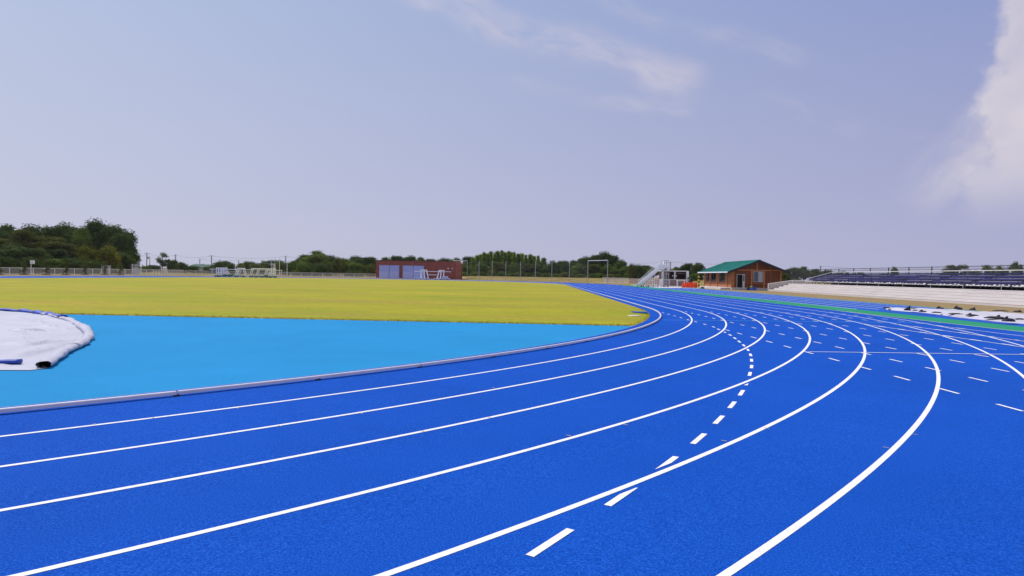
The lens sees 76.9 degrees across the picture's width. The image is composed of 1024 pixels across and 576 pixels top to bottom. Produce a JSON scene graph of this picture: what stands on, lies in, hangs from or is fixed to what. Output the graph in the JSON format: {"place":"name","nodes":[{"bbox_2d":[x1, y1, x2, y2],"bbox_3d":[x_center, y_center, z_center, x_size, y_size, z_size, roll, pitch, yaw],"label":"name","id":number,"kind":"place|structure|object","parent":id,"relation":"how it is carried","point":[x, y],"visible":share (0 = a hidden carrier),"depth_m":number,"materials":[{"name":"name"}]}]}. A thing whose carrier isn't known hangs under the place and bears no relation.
{"place":"outdoors","nodes":[
{"label":"outdoors","id":0,"kind":"place"},
{"bbox_2d":[0,314,630,406],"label":"light blue apron","id":1,"kind":"object","parent":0,"point":[117,355],"visible":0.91,"depth_m":13.46,"materials":[{"name":"blue rubber"}]},
{"bbox_2d":[0,308,94,369],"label":"ground cover","id":2,"kind":"object","parent":1,"relation":"on","point":[34,339],"visible":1,"depth_m":14.47,"materials":[{"name":"white plastic"}]},
{"bbox_2d":[0,277,649,325],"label":"infield lawn","id":3,"kind":"structure","parent":0,"point":[432,300],"depth_m":36.81,"materials":[{"name":"yellow plant"}]},
{"bbox_2d":[214,268,246,276],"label":"wheeled goal","id":4,"kind":"object","parent":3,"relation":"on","point":[224,270],"visible":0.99,"depth_m":140.53,"materials":[{"name":"white paint"}]},
{"bbox_2d":[249,268,281,277],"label":"wheeled goal","id":5,"kind":"object","parent":3,"relation":"on","point":[270,273],"visible":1,"depth_m":140.53,"materials":[{"name":"white paint"}]},
{"bbox_2d":[415,270,449,279],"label":"wheeled goal","id":6,"kind":"object","parent":3,"relation":"on","point":[440,278],"visible":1,"depth_m":162.49,"materials":[{"name":"white paint"}]},
{"bbox_2d":[54,309,649,325],"bbox_3d":[-24.209,0.612,27.858,61.875,0.055,12.725,1,1,0],"label":"grass edge","id":7,"kind":"object","parent":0,"point":[229,316],"depth_m":22.04,"materials":[{"name":"plant"}]},
{"bbox_2d":[0,270,1019,335],"bbox_3d":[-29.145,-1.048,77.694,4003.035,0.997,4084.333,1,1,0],"label":"ground","id":8,"kind":"structure","parent":0,"point":[541,279],"depth_m":171.00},
{"bbox_2d":[0,223,20,242],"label":"broadleaf tree","id":9,"kind":"object","parent":8,"relation":"on","point":[4,229],"visible":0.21,"depth_m":150.49,"materials":[{"name":"green plant"}]},
{"bbox_2d":[0,255,21,273],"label":"bush","id":10,"kind":"object","parent":8,"relation":"on","point":[10,260],"visible":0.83,"depth_m":123.96,"materials":[{"name":"green plant"}]},
{"bbox_2d":[0,237,24,247],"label":"broadleaf tree","id":11,"kind":"object","parent":8,"relation":"on","point":[3,241],"visible":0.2,"depth_m":135.38,"materials":[{"name":"green plant"}]},
{"bbox_2d":[0,243,30,260],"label":"broadleaf tree","id":12,"kind":"object","parent":8,"relation":"on","point":[15,250],"visible":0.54,"depth_m":126.52,"materials":[{"name":"green plant"}]},
{"bbox_2d":[7,228,43,247],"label":"broadleaf tree","id":13,"kind":"object","parent":8,"relation":"on","point":[23,235],"visible":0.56,"depth_m":137.86,"materials":[{"name":"green plant"}]},
{"bbox_2d":[6,256,48,273],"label":"bush","id":14,"kind":"object","parent":8,"relation":"on","point":[35,266],"visible":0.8,"depth_m":124.89,"materials":[{"name":"green plant"}]},
{"bbox_2d":[21,223,49,238],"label":"broadleaf tree","id":15,"kind":"object","parent":8,"relation":"on","point":[37,230],"visible":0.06,"depth_m":158.89,"materials":[{"name":"green plant"}]},
{"bbox_2d":[25,247,56,273],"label":"broadleaf tree","id":16,"kind":"object","parent":8,"relation":"on","point":[39,254],"visible":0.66,"depth_m":128.91,"materials":[{"name":"green plant"}]},
{"bbox_2d":[32,258,67,273],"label":"bush","id":17,"kind":"object","parent":8,"relation":"on","point":[53,263],"visible":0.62,"depth_m":129.47,"materials":[{"name":"green plant"}]},
{"bbox_2d":[28,235,72,258],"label":"broadleaf tree","id":18,"kind":"object","parent":8,"relation":"on","point":[51,243],"visible":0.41,"depth_m":140.41,"materials":[{"name":"green plant"}]},
{"bbox_2d":[40,225,64,237],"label":"broadleaf tree","id":19,"kind":"object","parent":8,"relation":"on","point":[54,231],"visible":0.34,"depth_m":162.62,"materials":[{"name":"green plant"}]},
{"bbox_2d":[48,248,73,273],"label":"broadleaf tree","id":20,"kind":"object","parent":8,"relation":"on","point":[59,254],"visible":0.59,"depth_m":136.64,"materials":[{"name":"green plant"}]},
{"bbox_2d":[54,221,76,244],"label":"broadleaf tree","id":21,"kind":"object","parent":8,"relation":"on","point":[67,232],"visible":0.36,"depth_m":165.71,"materials":[{"name":"green plant"}]},
{"bbox_2d":[56,242,79,273],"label":"broadleaf tree","id":22,"kind":"object","parent":8,"relation":"on","point":[72,247],"visible":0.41,"depth_m":142.00,"materials":[{"name":"green plant"}]},
{"bbox_2d":[57,257,91,273],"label":"bush","id":23,"kind":"object","parent":8,"relation":"on","point":[73,263],"visible":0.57,"depth_m":133.09,"materials":[{"name":"green plant"}]},
{"bbox_2d":[69,225,99,252],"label":"broadleaf tree","id":24,"kind":"object","parent":8,"relation":"on","point":[80,237],"visible":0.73,"depth_m":164.32,"materials":[{"name":"green plant"}]},
{"bbox_2d":[75,244,99,261],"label":"broadleaf tree","id":25,"kind":"object","parent":8,"relation":"on","point":[86,253],"visible":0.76,"depth_m":141.23,"materials":[{"name":"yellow plant"}]},
{"bbox_2d":[0,267,183,274],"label":"boundary fence","id":26,"kind":"object","parent":8,"relation":"on","point":[92,270],"visible":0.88,"depth_m":133.67,"materials":[{"name":"grey metal"}]},
{"bbox_2d":[81,259,106,273],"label":"bush","id":27,"kind":"object","parent":8,"relation":"on","point":[95,265],"visible":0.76,"depth_m":138.74,"materials":[{"name":"green plant"}]},
{"bbox_2d":[83,216,112,254],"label":"broadleaf tree","id":28,"kind":"object","parent":8,"relation":"on","point":[95,228],"visible":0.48,"depth_m":167.28,"materials":[{"name":"green plant"}]},
{"bbox_2d":[96,243,122,266],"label":"broadleaf tree","id":29,"kind":"object","parent":8,"relation":"on","point":[109,254],"visible":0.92,"depth_m":143.85,"materials":[{"name":"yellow plant"}]},
{"bbox_2d":[96,224,134,250],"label":"broadleaf tree","id":30,"kind":"object","parent":8,"relation":"on","point":[110,228],"visible":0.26,"depth_m":166.99,"materials":[{"name":"green plant"}]},
{"bbox_2d":[111,261,126,273],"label":"bush","id":31,"kind":"object","parent":8,"relation":"on","point":[114,268],"visible":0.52,"depth_m":145.43,"materials":[{"name":"green plant"}]},
{"bbox_2d":[101,228,142,266],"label":"broadleaf tree","id":32,"kind":"object","parent":8,"relation":"on","point":[124,241],"visible":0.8,"depth_m":165.95,"materials":[{"name":"green plant"}]},
{"bbox_2d":[118,251,135,268],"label":"broadleaf tree","id":33,"kind":"object","parent":8,"relation":"on","point":[127,260],"visible":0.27,"depth_m":151.80,"materials":[{"name":"green plant"}]},
{"bbox_2d":[156,252,170,267],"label":"airy tree","id":34,"kind":"object","parent":8,"relation":"on","point":[162,262],"visible":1,"depth_m":214.60,"materials":[{"name":"green plant"}]},
{"bbox_2d":[165,260,177,272],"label":"bush","id":35,"kind":"object","parent":8,"relation":"on","point":[171,266],"visible":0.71,"depth_m":223.47,"materials":[{"name":"green plant"}]},
{"bbox_2d":[173,261,188,272],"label":"bush","id":36,"kind":"object","parent":8,"relation":"on","point":[180,265],"visible":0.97,"depth_m":220.96,"materials":[{"name":"green plant"}]},
{"bbox_2d":[201,265,213,273],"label":"bush","id":37,"kind":"object","parent":8,"relation":"on","point":[209,269],"visible":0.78,"depth_m":228.13,"materials":[{"name":"green plant"}]},
{"bbox_2d":[213,260,224,273],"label":"bush","id":38,"kind":"object","parent":8,"relation":"on","point":[217,265],"visible":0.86,"depth_m":214.00,"materials":[{"name":"green plant"}]},
{"bbox_2d":[246,263,265,274],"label":"bush","id":39,"kind":"object","parent":8,"relation":"on","point":[256,265],"visible":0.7,"depth_m":210.87,"materials":[{"name":"green plant"}]},
{"bbox_2d":[259,262,274,273],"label":"bush","id":40,"kind":"object","parent":8,"relation":"on","point":[267,266],"visible":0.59,"depth_m":258.39,"materials":[{"name":"green plant"}]},
{"bbox_2d":[185,270,375,277],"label":"boundary fence","id":41,"kind":"object","parent":8,"relation":"on","point":[278,275],"visible":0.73,"depth_m":181.03,"materials":[{"name":"metal"}]},
{"bbox_2d":[282,260,297,275],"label":"bush","id":42,"kind":"object","parent":8,"relation":"on","point":[289,267],"visible":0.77,"depth_m":198.51,"materials":[{"name":"green plant"}]},
{"bbox_2d":[291,261,313,275],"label":"bush","id":43,"kind":"object","parent":8,"relation":"on","point":[305,267],"visible":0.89,"depth_m":193.32,"materials":[{"name":"green plant"}]},
{"bbox_2d":[297,250,331,268],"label":"broadleaf tree","id":44,"kind":"object","parent":8,"relation":"on","point":[316,257],"visible":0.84,"depth_m":212.21,"materials":[{"name":"green plant"}]},
{"bbox_2d":[307,263,333,275],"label":"bush","id":45,"kind":"object","parent":8,"relation":"on","point":[319,269],"visible":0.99,"depth_m":191.77,"materials":[{"name":"green plant"}]},
{"bbox_2d":[329,257,348,276],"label":"bush","id":46,"kind":"object","parent":8,"relation":"on","point":[339,265],"visible":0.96,"depth_m":193.87,"materials":[{"name":"green plant"}]},
{"bbox_2d":[342,262,365,276],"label":"bush","id":47,"kind":"object","parent":8,"relation":"on","point":[355,267],"visible":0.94,"depth_m":193.43,"materials":[{"name":"green plant"}]},
{"bbox_2d":[350,255,367,264],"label":"broadleaf tree","id":48,"kind":"object","parent":8,"relation":"on","point":[358,260],"visible":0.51,"depth_m":237.21,"materials":[{"name":"green plant"}]},
{"bbox_2d":[360,264,375,276],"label":"bush","id":49,"kind":"object","parent":8,"relation":"on","point":[370,270],"visible":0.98,"depth_m":193.88,"materials":[{"name":"green plant"}]},
{"bbox_2d":[362,256,377,267],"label":"broadleaf tree","id":50,"kind":"object","parent":8,"relation":"on","point":[371,260],"visible":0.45,"depth_m":240.20,"materials":[{"name":"green plant"}]},
{"bbox_2d":[376,260,461,278],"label":"brick store","id":51,"kind":"structure","parent":8,"relation":"on","point":[403,269],"depth_m":173.68,"materials":[{"name":"brick"}]},
{"bbox_2d":[379,265,388,277],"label":"door","id":52,"kind":"structure","parent":51,"relation":"in","point":[383,269],"depth_m":174.78,"materials":[{"name":"blue paint"}]},
{"bbox_2d":[389,265,398,277],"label":"door","id":53,"kind":"structure","parent":51,"relation":"in","point":[393,269],"depth_m":174.40,"materials":[{"name":"blue paint"}]},
{"bbox_2d":[402,265,412,277],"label":"door","id":54,"kind":"structure","parent":51,"relation":"in","point":[407,269],"depth_m":173.87,"materials":[{"name":"blue paint"}]},
{"bbox_2d":[413,265,423,277],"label":"door","id":55,"kind":"structure","parent":51,"relation":"in","point":[416,274],"depth_m":173.51,"materials":[{"name":"blue paint"}]},
{"bbox_2d":[462,264,472,274],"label":"bush","id":56,"kind":"object","parent":8,"relation":"on","point":[465,268],"visible":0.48,"depth_m":213.95,"materials":[{"name":"green plant"}]},
{"bbox_2d":[473,261,491,272],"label":"bush","id":57,"kind":"object","parent":8,"relation":"on","point":[481,266],"visible":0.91,"depth_m":220.67,"materials":[{"name":"green plant"}]},
{"bbox_2d":[488,262,508,274],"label":"bush","id":58,"kind":"object","parent":8,"relation":"on","point":[497,267],"visible":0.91,"depth_m":218.67,"materials":[{"name":"green plant"}]},
{"bbox_2d":[506,263,527,273],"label":"bush","id":59,"kind":"object","parent":8,"relation":"on","point":[514,267],"visible":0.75,"depth_m":216.46,"materials":[{"name":"green plant"}]},
{"bbox_2d":[519,263,538,273],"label":"bush","id":60,"kind":"object","parent":8,"relation":"on","point":[530,268],"visible":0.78,"depth_m":218.77,"materials":[{"name":"green plant"}]},
{"bbox_2d":[532,261,548,274],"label":"bush","id":61,"kind":"object","parent":8,"relation":"on","point":[541,267],"visible":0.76,"depth_m":220.65,"materials":[{"name":"green plant"}]},
{"bbox_2d":[545,261,559,274],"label":"bush","id":62,"kind":"object","parent":8,"relation":"on","point":[553,267],"visible":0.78,"depth_m":222.43,"materials":[{"name":"green plant"}]},
{"bbox_2d":[558,260,571,273],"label":"bush","id":63,"kind":"object","parent":8,"relation":"on","point":[565,265],"visible":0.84,"depth_m":222.59,"materials":[{"name":"green plant"}]},
{"bbox_2d":[570,263,586,274],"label":"bush","id":64,"kind":"object","parent":8,"relation":"on","point":[578,268],"visible":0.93,"depth_m":213.44,"materials":[{"name":"green plant"}]},
{"bbox_2d":[577,256,592,277],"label":"broadleaf tree","id":65,"kind":"object","parent":8,"relation":"on","point":[583,261],"visible":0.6,"depth_m":226.43,"materials":[{"name":"green plant"}]},
{"bbox_2d":[584,264,603,274],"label":"bush","id":66,"kind":"object","parent":8,"relation":"on","point":[592,269],"visible":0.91,"depth_m":212.55,"materials":[{"name":"green plant"}]},
{"bbox_2d":[588,254,601,272],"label":"broadleaf tree","id":67,"kind":"object","parent":8,"relation":"on","point":[595,257],"visible":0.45,"depth_m":228.44,"materials":[{"name":"green plant"}]},
{"bbox_2d":[598,251,614,266],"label":"broadleaf tree","id":68,"kind":"object","parent":8,"relation":"on","point":[605,256],"visible":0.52,"depth_m":229.91,"materials":[{"name":"green plant"}]},
{"bbox_2d":[599,263,617,274],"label":"bush","id":69,"kind":"object","parent":8,"relation":"on","point":[611,269],"visible":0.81,"depth_m":212.67,"materials":[{"name":"green plant"}]},
{"bbox_2d":[602,278,628,283],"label":"panel fence","id":70,"kind":"object","parent":8,"relation":"on","point":[617,280],"visible":0.89,"depth_m":143.16,"materials":[{"name":"white paint"}]},
{"bbox_2d":[613,259,627,274],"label":"broadleaf tree","id":71,"kind":"object","parent":8,"relation":"on","point":[619,264],"visible":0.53,"depth_m":224.65,"materials":[{"name":"green plant"}]},
{"bbox_2d":[626,264,636,278],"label":"bush","id":72,"kind":"object","parent":8,"relation":"on","point":[631,272],"visible":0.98,"depth_m":204.22,"materials":[{"name":"green plant"}]},
{"bbox_2d":[633,263,646,278],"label":"bush","id":73,"kind":"object","parent":8,"relation":"on","point":[640,271],"visible":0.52,"depth_m":208.74,"materials":[{"name":"green plant"}]},
{"bbox_2d":[630,278,658,284],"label":"panel fence","id":74,"kind":"object","parent":8,"relation":"on","point":[634,281],"visible":0.47,"depth_m":127.95,"materials":[{"name":"concrete"}]},
{"bbox_2d":[677,263,692,274],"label":"broadleaf tree","id":75,"kind":"object","parent":8,"relation":"on","point":[685,266],"visible":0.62,"depth_m":183.85,"materials":[{"name":"green plant"}]},
{"bbox_2d":[689,263,704,279],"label":"broadleaf tree","id":76,"kind":"object","parent":8,"relation":"on","point":[696,269],"visible":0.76,"depth_m":178.88,"materials":[{"name":"green plant"}]},
{"bbox_2d":[697,260,790,289],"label":"timber hut","id":77,"kind":"object","parent":8,"relation":"on","point":[746,274],"visible":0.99,"depth_m":88.09,"materials":[{"name":"wood"}]},
{"bbox_2d":[753,271,762,281],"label":"window","id":78,"kind":"structure","parent":77,"relation":"in","point":[757,277],"depth_m":88.06,"materials":[{"name":"grey glass"}]},
{"bbox_2d":[786,267,806,280],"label":"broadleaf tree","id":79,"kind":"object","parent":8,"relation":"on","point":[796,274],"visible":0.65,"depth_m":218.51,"materials":[{"name":"green plant"}]},
{"bbox_2d":[798,266,815,279],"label":"broadleaf tree","id":80,"kind":"object","parent":8,"relation":"on","point":[808,274],"visible":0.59,"depth_m":222.37,"materials":[{"name":"green plant"}]},
{"bbox_2d":[698,288,972,310],"bbox_3d":[25.584,0.949,49.525,0.350,0.001,92.000,1,1,2],"label":"green edging","id":81,"kind":"object","parent":8,"relation":"on","point":[848,300],"visible":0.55,"depth_m":47.38,"materials":[{"name":"green"}]},
{"bbox_2d":[768,270,1023,307],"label":"grandstand","id":82,"kind":"object","parent":8,"relation":"on","point":[1002,290],"visible":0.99,"depth_m":56.18,"materials":[{"name":"concrete"}]},
{"bbox_2d":[768,280,812,288],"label":"stair railing","id":83,"kind":"object","parent":82,"relation":"attached to","point":[774,285],"visible":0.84,"depth_m":84.81,"materials":[{"name":"white paint"}]},
{"bbox_2d":[790,265,1023,279],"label":"back fence","id":84,"kind":"object","parent":8,"relation":"on","point":[931,269],"visible":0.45,"depth_m":76.29,"materials":[{"name":"metal"}]},
{"bbox_2d":[938,264,968,274],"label":"broadleaf tree","id":85,"kind":"object","parent":8,"relation":"on","point":[954,269],"visible":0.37,"depth_m":129.61,"materials":[{"name":"green plant"}]},
{"bbox_2d":[1006,261,1023,274],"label":"broadleaf tree","id":86,"kind":"object","parent":8,"relation":"on","point":[1017,267],"visible":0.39,"depth_m":124.55,"materials":[{"name":"green plant"}]},
{"bbox_2d":[0,276,1023,575],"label":"running track","id":87,"kind":"structure","parent":0,"point":[940,492],"depth_m":5.48,"materials":[{"name":"blue rubber"}]},
{"bbox_2d":[0,277,660,412],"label":"track kerb","id":88,"kind":"structure","parent":87,"relation":"on","point":[92,401],"depth_m":9.35,"materials":[{"name":"metal"}]},
{"bbox_2d":[0,277,692,436],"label":"lane line","id":89,"kind":"object","parent":87,"relation":"on","point":[336,393],"visible":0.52,"depth_m":8.47,"materials":[{"name":"white paint"}]},
{"bbox_2d":[0,277,726,466],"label":"lane line","id":90,"kind":"object","parent":87,"relation":"on","point":[343,414],"visible":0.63,"depth_m":7.11,"materials":[{"name":"white paint"}]},
{"bbox_2d":[0,278,765,510],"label":"lane line","id":91,"kind":"object","parent":87,"relation":"on","point":[76,496],"visible":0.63,"depth_m":5.80,"materials":[{"name":"white paint"}]},
{"bbox_2d":[9,277,810,575],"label":"lane line","id":92,"kind":"object","parent":87,"relation":"on","point":[240,522],"visible":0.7,"depth_m":4.60,"materials":[{"name":"white paint"}]},
{"bbox_2d":[118,276,865,575],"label":"lane line","id":93,"kind":"object","parent":87,"relation":"on","point":[469,544],"visible":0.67,"depth_m":4.66,"materials":[{"name":"white paint"}]},
{"bbox_2d":[43,276,940,575],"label":"lane line","id":94,"kind":"object","parent":87,"relation":"on","point":[761,550],"visible":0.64,"depth_m":4.75,"materials":[{"name":"white paint"}]},
{"bbox_2d":[227,276,1022,345],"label":"lane line","id":95,"kind":"object","parent":87,"relation":"on","point":[894,318],"visible":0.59,"depth_m":23.64,"materials":[{"name":"white paint"}]},
{"bbox_2d":[526,314,752,556],"bbox_3d":[4.681,1.357,16.615,2.372,0.050,27.424,1,1,15],"label":"dotted break line","id":96,"kind":"object","parent":87,"relation":"on","point":[554,539],"visible":0.99,"depth_m":4.64,"materials":[{"name":"white paint"}]},
{"bbox_2d":[308,277,1023,377],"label":"lane line","id":97,"kind":"object","parent":87,"relation":"on","point":[1017,371],"visible":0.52,"depth_m":15.40,"materials":[{"name":"white paint"}]},
{"bbox_2d":[623,285,1023,331],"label":"green border","id":98,"kind":"object","parent":87,"relation":"on","point":[990,325],"visible":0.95,"depth_m":30.99,"materials":[{"name":"green rubber"}]},
{"bbox_2d":[685,311,1022,410],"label":"dashed lane marks","id":99,"kind":"object","parent":87,"relation":"on","point":[896,360],"visible":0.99,"depth_m":14.24,"materials":[{"name":"white paint"}]},
{"bbox_2d":[642,285,681,287],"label":"paved apron","id":100,"kind":"object","parent":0,"point":[667,287],"visible":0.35,"depth_m":100.17,"materials":[{"name":"white concrete"}]},
{"bbox_2d":[636,260,668,286],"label":"judges stand","id":101,"kind":"object","parent":100,"relation":"on","point":[661,267],"visible":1,"depth_m":104.61,"materials":[{"name":"white paint"}]},
{"bbox_2d":[659,270,688,278],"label":"equipment shelter","id":102,"kind":"object","parent":100,"relation":"on","point":[672,274],"visible":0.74,"depth_m":114.28,"materials":[{"name":"white paint"}]},
{"bbox_2d":[664,279,688,285],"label":"fence","id":103,"kind":"object","parent":100,"relation":"on","point":[673,282],"visible":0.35,"depth_m":111.22,"materials":[{"name":"white metal"}]},
{"bbox_2d":[651,287,1023,326],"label":"long jump runway","id":104,"kind":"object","parent":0,"point":[817,302],"visible":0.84,"depth_m":44.29,"materials":[{"name":"blue rubber"}]},
{"bbox_2d":[885,307,1023,324],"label":"pit cover","id":105,"kind":"object","parent":104,"relation":"on","point":[980,317],"visible":0.86,"depth_m":29.21,"materials":[{"name":"white plastic"}]},
{"bbox_2d":[712,289,1023,313],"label":"earth strip","id":106,"kind":"object","parent":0,"point":[935,304],"visible":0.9,"depth_m":48.10,"materials":[{"name":"beige soil"}]},
{"bbox_2d":[879,315,1023,340],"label":"running track extension","id":107,"kind":"object","parent":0,"point":[1014,335],"visible":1,"depth_m":20.91,"materials":[{"name":"blue rubber"}]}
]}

